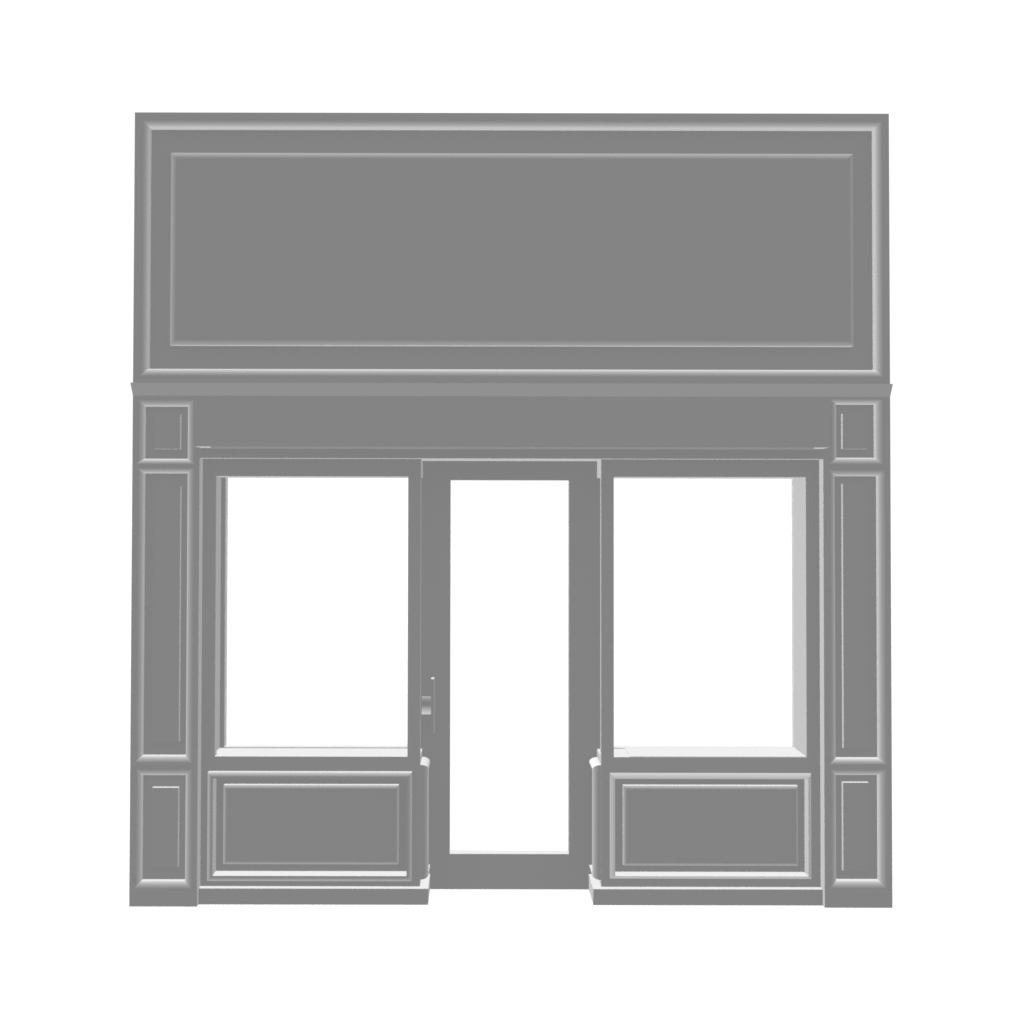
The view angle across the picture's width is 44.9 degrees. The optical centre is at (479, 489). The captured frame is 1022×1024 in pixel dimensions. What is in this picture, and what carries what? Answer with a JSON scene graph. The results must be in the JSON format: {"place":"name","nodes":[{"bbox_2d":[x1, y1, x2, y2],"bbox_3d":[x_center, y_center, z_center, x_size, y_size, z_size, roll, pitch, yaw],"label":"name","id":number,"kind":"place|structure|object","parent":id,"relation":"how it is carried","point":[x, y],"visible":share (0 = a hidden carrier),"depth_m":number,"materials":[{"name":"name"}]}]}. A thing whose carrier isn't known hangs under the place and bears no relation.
{"place":"outdoors","nodes":[
{"label":"outdoors","id":0,"kind":"place"},
{"bbox_2d":[0,516,1021,1023],"bbox_3d":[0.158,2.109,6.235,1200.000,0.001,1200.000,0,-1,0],"label":"ground","id":1,"kind":"structure","parent":0,"point":[318,630],"depth_m":10.05,"materials":[{"name":"white"}]},
{"bbox_2d":[129,112,892,907],"bbox_3d":[0.162,0.095,6.381,3.873,4.034,0.516,0,-1,0],"label":"shopfront","id":2,"kind":"object","parent":1,"relation":"on","point":[589,308],"visible":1,"depth_m":6.31,"materials":[{"name":"grey paint"}]},
{"bbox_2d":[201,459,422,764],"bbox_3d":[-0.863,0.628,6.484,1.121,1.567,0.291,0,-1,0],"label":"display window","id":3,"kind":"structure","parent":2,"relation":"in","point":[216,472],"depth_m":6.35,"materials":[{"name":"grey paint"}]},
{"bbox_2d":[422,470,588,888],"bbox_3d":[0.137,1.005,6.550,0.886,2.220,0.136,0,-1,0],"label":"door","id":4,"kind":"structure","parent":2,"relation":"in","point":[449,869],"depth_m":6.55,"materials":[{"name":"grey paint"}]},
{"bbox_2d":[597,459,819,765],"bbox_3d":[1.185,0.632,6.484,1.121,1.567,0.291,0,-1,0],"label":"display window","id":5,"kind":"structure","parent":2,"relation":"in","point":[804,750],"depth_m":6.35,"materials":[{"name":"grey paint"}]},
{"bbox_2d":[0,0,1021,517],"label":"sky","id":6,"kind":"structure","parent":0,"point":[75,75],"materials":[{"name":"white"}]}
]}

